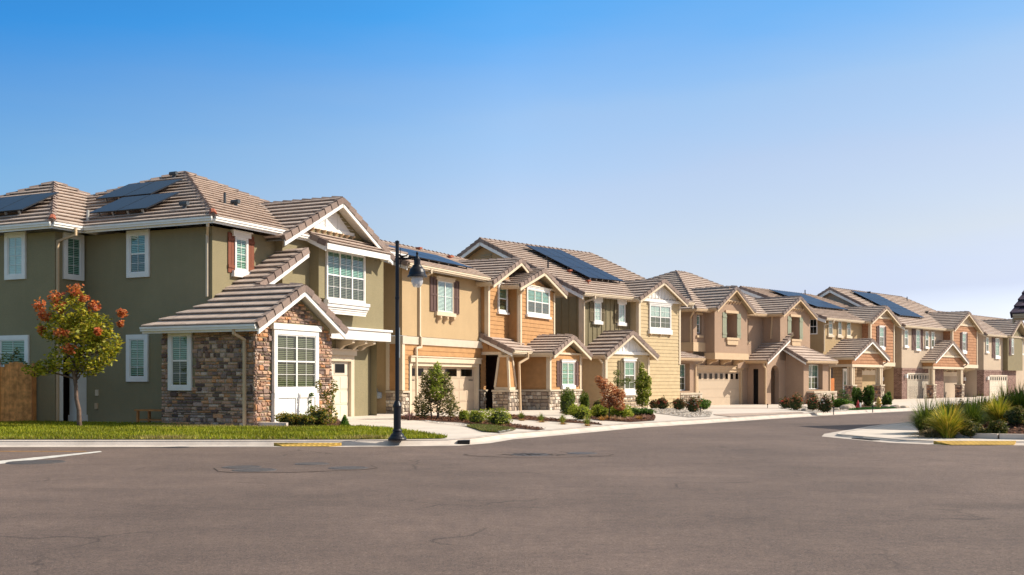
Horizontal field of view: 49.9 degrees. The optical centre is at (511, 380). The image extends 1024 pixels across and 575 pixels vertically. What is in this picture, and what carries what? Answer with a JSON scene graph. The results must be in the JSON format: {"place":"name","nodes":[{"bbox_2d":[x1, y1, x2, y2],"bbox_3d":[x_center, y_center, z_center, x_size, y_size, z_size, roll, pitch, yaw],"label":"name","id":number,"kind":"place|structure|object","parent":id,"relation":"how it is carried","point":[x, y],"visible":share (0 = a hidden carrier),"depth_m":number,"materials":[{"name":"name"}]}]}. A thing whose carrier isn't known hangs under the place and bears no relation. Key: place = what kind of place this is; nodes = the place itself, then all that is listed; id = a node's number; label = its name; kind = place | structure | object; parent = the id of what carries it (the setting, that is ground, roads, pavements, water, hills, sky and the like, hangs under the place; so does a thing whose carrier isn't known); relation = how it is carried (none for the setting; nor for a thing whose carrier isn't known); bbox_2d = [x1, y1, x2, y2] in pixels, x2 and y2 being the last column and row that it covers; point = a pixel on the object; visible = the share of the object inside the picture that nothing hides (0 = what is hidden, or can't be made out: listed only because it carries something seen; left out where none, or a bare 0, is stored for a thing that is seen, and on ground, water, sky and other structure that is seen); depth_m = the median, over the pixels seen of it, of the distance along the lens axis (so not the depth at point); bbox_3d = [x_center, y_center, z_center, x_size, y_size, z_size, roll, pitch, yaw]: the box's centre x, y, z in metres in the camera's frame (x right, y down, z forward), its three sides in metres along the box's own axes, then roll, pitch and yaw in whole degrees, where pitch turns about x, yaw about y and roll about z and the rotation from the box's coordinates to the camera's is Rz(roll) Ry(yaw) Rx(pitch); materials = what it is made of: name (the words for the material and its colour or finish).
{"place":"outdoors","nodes":[
{"label":"outdoors","id":0,"kind":"place"},
{"bbox_2d":[0,420,447,438],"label":"lawn","id":1,"kind":"structure","parent":0,"point":[259,437],"depth_m":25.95,"materials":[{"name":"plant"}]},
{"bbox_2d":[21,283,127,425],"bbox_3d":[-12.706,-0.649,32.001,3.132,4.384,1.629,0,0,0],"label":"lawn tree","id":2,"kind":"object","parent":1,"relation":"on","point":[89,330],"visible":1,"depth_m":31.81,"materials":[{"name":"green plant"}]},
{"bbox_2d":[134,409,161,422],"bbox_3d":[-11.310,1.205,34.997,1.270,0.590,0.610,0,0,25],"label":"wooden bench","id":3,"kind":"object","parent":1,"relation":"on","point":[138,419],"visible":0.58,"depth_m":34.92,"materials":[{"name":"brown wood"}]},
{"bbox_2d":[0,396,998,440],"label":"pavement","id":4,"kind":"structure","parent":0,"point":[455,430],"depth_m":38.27,"materials":[{"name":"beige concrete"}]},
{"bbox_2d":[0,347,25,365],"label":"sapling","id":5,"kind":"object","parent":4,"relation":"on","point":[12,356],"visible":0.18,"depth_m":36.76,"materials":[{"name":"green plant"}]},
{"bbox_2d":[0,362,35,421],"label":"wooden fence","id":6,"kind":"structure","parent":4,"relation":"on","point":[17,394],"depth_m":35.87,"materials":[{"name":"brown wood"}]},
{"bbox_2d":[0,171,408,425],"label":"olive house","id":7,"kind":"structure","parent":4,"relation":"on","point":[243,308],"depth_m":36.43,"materials":[{"name":"paint"}]},
{"bbox_2d":[0,335,28,366],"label":"window","id":8,"kind":"structure","parent":7,"relation":"in","point":[8,343],"depth_m":36.97,"materials":[{"name":"white glass"}]},
{"bbox_2d":[4,231,25,279],"bbox_3d":[-16.676,-4.195,36.943,0.974,1.582,0.070,0,0,25],"label":"window","id":9,"kind":"structure","parent":7,"relation":"in","point":[14,242],"depth_m":36.97,"materials":[{"name":"white glass"}]},
{"bbox_2d":[63,357,68,420],"bbox_3d":[-15.393,0.300,37.227,0.100,3.000,0.900,0,0,25],"label":"door","id":10,"kind":"structure","parent":7,"relation":"in","point":[65,380],"depth_m":37.50,"materials":[{"name":"black glass"}]},
{"bbox_2d":[63,232,83,280],"bbox_3d":[-14.690,-4.157,36.876,0.070,1.550,0.857,0,0,25],"label":"window","id":11,"kind":"structure","parent":7,"relation":"in","point":[73,248],"depth_m":36.87,"materials":[{"name":"white glass"}]},
{"bbox_2d":[126,334,148,381],"bbox_3d":[-12.357,-0.749,36.298,0.943,1.554,0.070,0,0,25],"label":"window","id":12,"kind":"structure","parent":7,"relation":"in","point":[137,346],"depth_m":36.30,"materials":[{"name":"white glass"}]},
{"bbox_2d":[126,229,149,277],"bbox_3d":[-12.330,-4.190,36.289,0.970,1.554,0.070,0,0,25],"label":"window","id":13,"kind":"structure","parent":7,"relation":"in","point":[137,241],"depth_m":36.29,"materials":[{"name":"white glass"}]},
{"bbox_2d":[168,333,191,390],"bbox_3d":[-10.243,-0.622,33.951,0.921,1.841,0.070,0,0,25],"label":"window","id":14,"kind":"structure","parent":7,"relation":"in","point":[179,344],"depth_m":33.96,"materials":[{"name":"white glass"}]},
{"bbox_2d":[230,229,252,277],"bbox_3d":[-8.882,-4.160,36.203,0.140,1.520,0.998,0,0,25],"label":"window","id":15,"kind":"structure","parent":7,"relation":"in","point":[241,237],"depth_m":36.19,"materials":[{"name":"white glass"}]},
{"bbox_2d":[272,329,318,392],"bbox_3d":[-6.762,-0.605,34.468,0.100,1.950,2.302,0,0,25],"label":"window","id":16,"kind":"structure","parent":7,"relation":"in","point":[295,353],"depth_m":34.37,"materials":[{"name":"white glass"}]},
{"bbox_2d":[330,361,347,416],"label":"door","id":17,"kind":"structure","parent":7,"relation":"in","point":[339,371],"depth_m":42.16,"materials":[{"name":"white paint"}]},
{"bbox_2d":[325,248,365,303],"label":"window","id":18,"kind":"structure","parent":7,"relation":"in","point":[345,273],"depth_m":40.47,"materials":[{"name":"white glass"}]},
{"bbox_2d":[388,240,426,440],"bbox_3d":[-2.415,-0.940,25.437,0.915,4.620,0.470,0,0,0],"label":"street lamp","id":19,"kind":"object","parent":4,"relation":"on","point":[417,274],"visible":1,"depth_m":25.39,"materials":[{"name":"black metal"}]},
{"bbox_2d":[401,415,543,429],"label":"bark mulch","id":20,"kind":"object","parent":4,"relation":"on","point":[484,421],"visible":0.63,"depth_m":37.20,"materials":[{"name":"brown wood"}]},
{"bbox_2d":[411,361,459,418],"bbox_3d":[-2.775,0.414,40.007,1.811,2.291,1.142,0,0,0],"label":"shrub","id":21,"kind":"object","parent":20,"relation":"on","point":[441,384],"visible":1,"depth_m":39.90,"materials":[{"name":"green plant"}]},
{"bbox_2d":[466,409,487,423],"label":"round shrub","id":22,"kind":"object","parent":20,"relation":"on","point":[474,416],"visible":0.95,"depth_m":35.23,"materials":[{"name":"green plant"}]},
{"bbox_2d":[480,407,512,424],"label":"round shrub","id":23,"kind":"object","parent":20,"relation":"on","point":[498,416],"visible":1,"depth_m":33.85,"materials":[{"name":"green plant"}]},
{"bbox_2d":[377,239,592,413],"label":"tan and orange house","id":24,"kind":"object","parent":4,"relation":"on","point":[482,331],"visible":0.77,"depth_m":52.12,"materials":[{"name":"paint"}]},
{"bbox_2d":[412,366,473,412],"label":"garage door","id":25,"kind":"structure","parent":24,"relation":"in","point":[462,379],"depth_m":50.94,"materials":[{"name":"paint"}]},
{"bbox_2d":[435,275,455,316],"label":"window","id":26,"kind":"structure","parent":24,"relation":"in","point":[445,285],"depth_m":49.28,"materials":[{"name":"white glass"}]},
{"bbox_2d":[487,356,497,409],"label":"door","id":27,"kind":"structure","parent":24,"relation":"in","point":[491,360],"depth_m":54.96,"materials":[{"name":"black wood"}]},
{"bbox_2d":[497,283,509,314],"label":"window","id":28,"kind":"structure","parent":24,"relation":"in","point":[502,304],"depth_m":53.76,"materials":[{"name":"white glass"}]},
{"bbox_2d":[525,285,551,319],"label":"window","id":29,"kind":"structure","parent":24,"relation":"in","point":[535,308],"depth_m":56.01,"materials":[{"name":"white glass"}]},
{"bbox_2d":[560,359,575,388],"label":"window","id":30,"kind":"structure","parent":24,"relation":"in","point":[570,385],"depth_m":55.66,"materials":[{"name":"white glass"}]},
{"bbox_2d":[508,414,601,424],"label":"bark mulch","id":31,"kind":"object","parent":4,"relation":"on","point":[535,418],"visible":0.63,"depth_m":39.11,"materials":[{"name":"brown wood"}]},
{"bbox_2d":[457,237,694,408],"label":"house","id":32,"kind":"structure","parent":4,"relation":"on","point":[612,317],"depth_m":64.00,"materials":[{"name":"beige paint"}]},
{"bbox_2d":[593,297,602,324],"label":"window","id":33,"kind":"structure","parent":32,"relation":"in","point":[597,302],"depth_m":61.93,"materials":[{"name":"white glass"}]},
{"bbox_2d":[616,299,626,325],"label":"window","id":34,"kind":"structure","parent":32,"relation":"in","point":[621,303],"depth_m":63.55,"materials":[{"name":"white glass"}]},
{"bbox_2d":[623,358,637,394],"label":"window","id":35,"kind":"structure","parent":32,"relation":"in","point":[629,368],"depth_m":61.40,"materials":[{"name":"white glass"}]},
{"bbox_2d":[648,302,672,334],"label":"window","id":36,"kind":"structure","parent":32,"relation":"in","point":[659,321],"depth_m":65.31,"materials":[{"name":"white glass"}]},
{"bbox_2d":[560,409,655,421],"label":"bark mulch","id":37,"kind":"object","parent":4,"relation":"on","point":[642,415],"visible":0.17,"depth_m":40.09,"materials":[{"name":"brown wood"}]},
{"bbox_2d":[559,386,575,414],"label":"shrub","id":38,"kind":"object","parent":37,"relation":"on","point":[567,400],"visible":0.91,"depth_m":44.03,"materials":[{"name":"green plant"}]},
{"bbox_2d":[567,404,592,418],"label":"round shrub","id":39,"kind":"object","parent":37,"relation":"on","point":[577,412],"visible":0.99,"depth_m":39.20,"materials":[{"name":"green plant"}]},
{"bbox_2d":[578,390,589,407],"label":"shrub","id":40,"kind":"object","parent":37,"relation":"on","point":[583,399],"visible":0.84,"depth_m":48.12,"materials":[{"name":"green plant"}]},
{"bbox_2d":[591,404,607,416],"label":"round shrub","id":41,"kind":"object","parent":37,"relation":"on","point":[599,410],"visible":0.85,"depth_m":40.98,"materials":[{"name":"green plant"}]},
{"bbox_2d":[595,376,625,418],"bbox_3d":[3.481,0.663,38.842,1.182,1.731,0.683,0,0,0],"label":"tree","id":42,"kind":"object","parent":37,"relation":"on","point":[615,395],"visible":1,"depth_m":38.76,"materials":[{"name":"brown plant"}]},
{"bbox_2d":[607,404,633,417],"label":"round shrub","id":43,"kind":"object","parent":37,"relation":"on","point":[621,413],"visible":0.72,"depth_m":40.53,"materials":[{"name":"green plant"}]},
{"bbox_2d":[613,370,630,387],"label":"slim evergreen","id":44,"kind":"object","parent":37,"relation":"on","point":[617,381],"visible":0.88,"depth_m":47.63,"materials":[{"name":"green plant"}]},
{"bbox_2d":[633,363,651,406],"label":"slim green tree","id":45,"kind":"object","parent":37,"relation":"on","point":[643,382],"visible":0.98,"depth_m":45.77,"materials":[{"name":"green plant"}]},
{"bbox_2d":[649,408,712,416],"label":"gravel bed","id":46,"kind":"object","parent":4,"relation":"on","point":[678,412],"visible":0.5,"depth_m":45.97,"materials":[{"name":"beige gravel"}]},
{"bbox_2d":[656,395,668,408],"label":"rose bush","id":47,"kind":"object","parent":46,"relation":"on","point":[662,402],"visible":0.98,"depth_m":54.24,"materials":[{"name":"green plant"}]},
{"bbox_2d":[669,397,686,409],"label":"rose bush","id":48,"kind":"object","parent":46,"relation":"on","point":[678,404],"visible":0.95,"depth_m":51.88,"materials":[{"name":"green plant"}]},
{"bbox_2d":[684,395,701,412],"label":"rose bush","id":49,"kind":"object","parent":46,"relation":"on","point":[692,405],"visible":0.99,"depth_m":47.20,"materials":[{"name":"green plant"}]},
{"bbox_2d":[780,407,844,411],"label":"gravel bed","id":50,"kind":"object","parent":4,"relation":"on","point":[817,409],"visible":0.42,"depth_m":50.94,"materials":[{"name":"beige gravel"}]},
{"bbox_2d":[788,392,805,409],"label":"rose bush","id":51,"kind":"object","parent":50,"relation":"on","point":[795,402],"visible":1,"depth_m":51.90,"materials":[{"name":"green plant"}]},
{"bbox_2d":[805,393,819,410],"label":"rose bush","id":52,"kind":"object","parent":50,"relation":"on","point":[812,402],"visible":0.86,"depth_m":50.85,"materials":[{"name":"green plant"}]},
{"bbox_2d":[815,394,833,412],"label":"rose bush","id":53,"kind":"object","parent":50,"relation":"on","point":[824,404],"visible":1,"depth_m":47.21,"materials":[{"name":"green plant"}]},
{"bbox_2d":[832,398,853,406],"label":"shrub","id":54,"kind":"object","parent":50,"relation":"on","point":[837,402],"visible":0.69,"depth_m":63.16,"materials":[{"name":"green plant"}]},
{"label":"mulch bed","id":55,"kind":"structure","parent":4,"relation":"on","visible":0},
{"bbox_2d":[851,386,862,405],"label":"shrub","id":56,"kind":"object","parent":55,"relation":"on","point":[856,393],"visible":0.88,"depth_m":72.96,"materials":[{"name":"green plant"}]},
{"bbox_2d":[862,385,874,405],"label":"shrub","id":57,"kind":"object","parent":55,"relation":"on","point":[868,394],"visible":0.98,"depth_m":72.93,"materials":[{"name":"green plant"}]},
{"bbox_2d":[881,391,892,405],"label":"shrub","id":58,"kind":"object","parent":55,"relation":"on","point":[886,399],"visible":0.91,"depth_m":69.30,"materials":[{"name":"green plant"}]},
{"label":"mulch bed","id":59,"kind":"structure","parent":4,"relation":"on","visible":0},
{"bbox_2d":[274,411,296,425],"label":"shrub","id":60,"kind":"object","parent":59,"relation":"on","point":[281,417],"visible":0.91,"depth_m":32.99,"materials":[{"name":"green plant"}]},
{"bbox_2d":[289,413,317,425],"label":"shrub","id":61,"kind":"object","parent":59,"relation":"on","point":[303,419],"visible":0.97,"depth_m":32.99,"materials":[{"name":"green plant"}]},
{"bbox_2d":[305,404,334,425],"bbox_3d":[-5.864,1.058,33.462,1.056,0.688,0.741,0,0,0],"label":"shrub","id":62,"kind":"object","parent":59,"relation":"on","point":[322,416],"visible":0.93,"depth_m":33.30,"materials":[{"name":"green plant"}]},
{"bbox_2d":[315,379,338,424],"bbox_3d":[-5.824,0.728,34.568,0.768,1.590,0.332,0,0,0],"label":"shrub","id":63,"kind":"object","parent":59,"relation":"on","point":[329,393],"visible":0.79,"depth_m":34.55,"materials":[{"name":"green plant"}]},
{"bbox_2d":[0,410,1023,574],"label":"road","id":64,"kind":"structure","parent":0,"point":[793,496],"depth_m":13.03,"materials":[{"name":"grey asphalt"}]},
{"bbox_2d":[5,460,65,464],"bbox_3d":[-8.760,1.494,20.242,1.040,0.012,1.040,0,0,0],"label":"manhole cover","id":65,"kind":"object","parent":64,"relation":"on","point":[23,462],"visible":1,"depth_m":20.09,"materials":[{"name":"metal"}]},
{"bbox_2d":[0,451,100,463],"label":"lane marking","id":66,"kind":"object","parent":64,"relation":"on","point":[33,458],"visible":1,"depth_m":21.46,"materials":[{"name":"white paint"}]},
{"bbox_2d":[215,462,374,472],"bbox_3d":[-3.796,1.496,19.084,2.685,0.001,2.125,0,0,-26],"label":"road patch","id":67,"kind":"object","parent":64,"relation":"on","point":[286,467],"visible":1,"depth_m":18.99,"materials":[{"name":"grey asphalt"}]},
{"bbox_2d":[221,465,260,468],"bbox_3d":[-4.682,1.494,19.063,0.700,0.012,0.700,0,0,0],"label":"manhole cover","id":68,"kind":"object","parent":67,"relation":"on","point":[240,466],"visible":1,"depth_m":19.04,"materials":[{"name":"metal"}]},
{"bbox_2d":[231,468,276,471],"bbox_3d":[-4.317,1.494,18.437,0.760,0.012,0.760,0,0,0],"label":"manhole cover","id":69,"kind":"object","parent":67,"relation":"on","point":[254,469],"visible":1,"depth_m":18.41,"materials":[{"name":"metal"}]},
{"bbox_2d":[328,466,367,469],"bbox_3d":[-2.812,1.494,18.880,0.700,0.012,0.700,0,0,0],"label":"manhole cover","id":70,"kind":"object","parent":67,"relation":"on","point":[348,467],"visible":1,"depth_m":18.89,"materials":[{"name":"metal"}]},
{"bbox_2d":[0,407,937,446],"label":"kerb","id":71,"kind":"structure","parent":64,"relation":"on","point":[270,443],"depth_m":25.63,"materials":[{"name":"concrete"}]},
{"bbox_2d":[274,443,341,446],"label":"tactile paving","id":72,"kind":"structure","parent":71,"relation":"on","point":[307,444],"depth_m":25.07,"materials":[{"name":"yellow concrete"}]},
{"bbox_2d":[468,452,612,456],"bbox_3d":[0.534,1.496,22.297,3.033,0.001,1.530,0,0,0],"label":"road patch","id":73,"kind":"object","parent":64,"relation":"on","point":[552,454],"visible":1,"depth_m":22.34,"materials":[{"name":"grey asphalt"}]},
{"bbox_2d":[508,453,564,455],"bbox_3d":[0.418,1.493,22.324,1.340,0.014,0.863,0,0,0],"label":"manhole cover","id":74,"kind":"object","parent":73,"relation":"on","point":[530,454],"visible":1,"depth_m":22.25,"materials":[{"name":"metal"}]},
{"bbox_2d":[822,422,1023,444],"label":"kerb","id":75,"kind":"structure","parent":64,"relation":"on","point":[883,439],"depth_m":27.57,"materials":[{"name":"concrete"}]},
{"bbox_2d":[933,441,1015,444],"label":"tactile paving","id":76,"kind":"structure","parent":75,"relation":"on","point":[975,442],"depth_m":25.79,"materials":[{"name":"yellow concrete"}]},
{"bbox_2d":[0,0,1023,335],"label":"sky","id":77,"kind":"structure","parent":0,"point":[812,146],"materials":[{"name":"blue"}]},
{"bbox_2d":[710,408,803,416],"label":"driveway","id":78,"kind":"structure","parent":0,"point":[740,414],"depth_m":46.12,"materials":[{"name":"beige concrete"}]},
{"bbox_2d":[838,422,1023,441],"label":"island pavement","id":79,"kind":"structure","parent":0,"point":[903,431],"depth_m":29.87,"materials":[{"name":"grey concrete"}]},
{"bbox_2d":[1010,291,1023,323],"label":"dark roof house","id":80,"kind":"structure","parent":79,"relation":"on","point":[1017,312],"depth_m":33.46,"materials":[{"name":"beige paint"}]},
{"label":"island bed","id":81,"kind":"structure","parent":79,"relation":"on","visible":0},
{"bbox_2d":[897,393,940,433],"bbox_3d":[11.132,0.857,29.600,1.690,1.186,1.685,0,0,0],"label":"grass clump","id":82,"kind":"object","parent":81,"relation":"on","point":[920,416],"visible":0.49,"depth_m":29.42,"materials":[{"name":"green plant"}]},
{"bbox_2d":[909,425,950,437],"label":"shrub","id":83,"kind":"object","parent":81,"relation":"on","point":[932,434],"visible":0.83,"depth_m":27.82,"materials":[{"name":"green plant"}]},
{"bbox_2d":[922,399,974,437],"bbox_3d":[10.945,0.931,27.609,1.581,1.029,1.570,0,0,0],"label":"grass clump","id":84,"kind":"object","parent":81,"relation":"on","point":[946,425],"visible":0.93,"depth_m":27.40,"materials":[{"name":"green plant"}]},
{"bbox_2d":[958,420,983,437],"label":"shrub","id":85,"kind":"object","parent":81,"relation":"on","point":[971,429],"visible":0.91,"depth_m":27.36,"materials":[{"name":"green plant"}]},
{"bbox_2d":[955,432,1023,439],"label":"bed kerb","id":86,"kind":"structure","parent":81,"relation":"on","point":[997,436],"depth_m":27.06,"materials":[{"name":"concrete"}]},
{"bbox_2d":[958,421,1023,433],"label":"island mulch","id":87,"kind":"object","parent":81,"relation":"on","point":[1013,428],"visible":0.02,"depth_m":28.46,"materials":[{"name":"brown wood"}]},
{"bbox_2d":[929,395,959,422],"bbox_3d":[11.866,0.888,30.182,1.543,1.093,1.542,0,0,0],"label":"grass clump","id":88,"kind":"object","parent":87,"relation":"on","point":[948,405],"visible":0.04,"depth_m":30.05,"materials":[{"name":"green plant"}]},
{"bbox_2d":[959,396,992,423],"bbox_3d":[12.358,0.832,29.598,1.359,1.007,1.374,0,0,0],"label":"grass clump","id":89,"kind":"object","parent":87,"relation":"on","point":[973,412],"visible":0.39,"depth_m":29.44,"materials":[{"name":"green plant"}]},
{"bbox_2d":[984,419,1009,433],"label":"shrub","id":90,"kind":"object","parent":87,"relation":"on","point":[996,427],"visible":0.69,"depth_m":27.34,"materials":[{"name":"green plant"}]},
{"bbox_2d":[979,391,1016,421],"bbox_3d":[13.351,0.741,30.179,1.368,0.946,1.383,0,0,0],"label":"grass clump","id":91,"kind":"object","parent":87,"relation":"on","point":[995,410],"visible":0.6,"depth_m":30.03,"materials":[{"name":"green plant"}]},
{"bbox_2d":[1002,405,1023,424],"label":"shrub","id":92,"kind":"object","parent":87,"relation":"on","point":[1016,416],"visible":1,"depth_m":28.69,"materials":[{"name":"green plant"}]},
{"bbox_2d":[1002,384,1023,411],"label":"grass clump","id":93,"kind":"object","parent":87,"relation":"on","point":[1017,399],"visible":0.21,"depth_m":31.03,"materials":[{"name":"green plant"}]},
{"label":"ground","id":94,"kind":"structure","parent":0,"visible":0},
{"bbox_2d":[648,270,837,406],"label":"taupe house","id":95,"kind":"structure","parent":94,"relation":"on","point":[746,349],"depth_m":79.25,"materials":[{"name":"paint"}]},
{"bbox_2d":[680,364,684,389],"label":"window","id":96,"kind":"structure","parent":95,"relation":"in","point":[682,366],"depth_m":71.08,"materials":[{"name":"white glass"}]},
{"bbox_2d":[698,372,738,404],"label":"garage door","id":97,"kind":"structure","parent":95,"relation":"in","point":[722,388],"depth_m":77.52,"materials":[{"name":"paint"}]},
{"bbox_2d":[809,365,817,388],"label":"window","id":98,"kind":"structure","parent":95,"relation":"in","point":[813,369],"depth_m":81.84,"materials":[{"name":"white glass"}]},
{"bbox_2d":[693,286,901,401],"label":"tan shingle house","id":99,"kind":"structure","parent":94,"relation":"on","point":[858,343],"depth_m":88.87,"materials":[{"name":"beige paint"}]},
{"bbox_2d":[810,319,817,334],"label":"window","id":100,"kind":"structure","parent":99,"relation":"in","point":[813,322],"depth_m":86.50,"materials":[{"name":"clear glass"}]},
{"bbox_2d":[878,325,884,349],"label":"window","id":101,"kind":"structure","parent":99,"relation":"in","point":[881,328],"depth_m":91.99,"materials":[{"name":"white glass"}]},
{"bbox_2d":[817,287,985,398],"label":"brick base house","id":102,"kind":"structure","parent":94,"relation":"on","point":[936,353],"depth_m":101.01,"materials":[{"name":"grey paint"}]},
{"bbox_2d":[908,374,927,398],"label":"garage door","id":103,"kind":"structure","parent":102,"relation":"in","point":[918,381],"depth_m":98.23,"materials":[{"name":"beige paint"}]},
{"bbox_2d":[938,311,1023,395],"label":"brick base house","id":104,"kind":"structure","parent":94,"relation":"on","point":[1001,350],"depth_m":116.89,"materials":[{"name":"grey paint"}]},
{"bbox_2d":[990,376,1006,395],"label":"garage door","id":105,"kind":"structure","parent":104,"relation":"in","point":[993,379],"depth_m":115.83,"materials":[{"name":"beige paint"}]},
{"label":"lawn","id":106,"kind":"structure","parent":0,"visible":0},
{"bbox_2d":[849,406,896,409],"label":"grass","id":107,"kind":"structure","parent":106,"relation":"on","point":[870,408],"depth_m":53.35,"materials":[{"name":"green plant"}]},
{"label":"lawn","id":108,"kind":"structure","parent":0,"visible":0},
{"bbox_2d":[467,423,514,431],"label":"grass","id":109,"kind":"structure","parent":108,"relation":"on","point":[488,428],"depth_m":30.70,"materials":[{"name":"green plant"}]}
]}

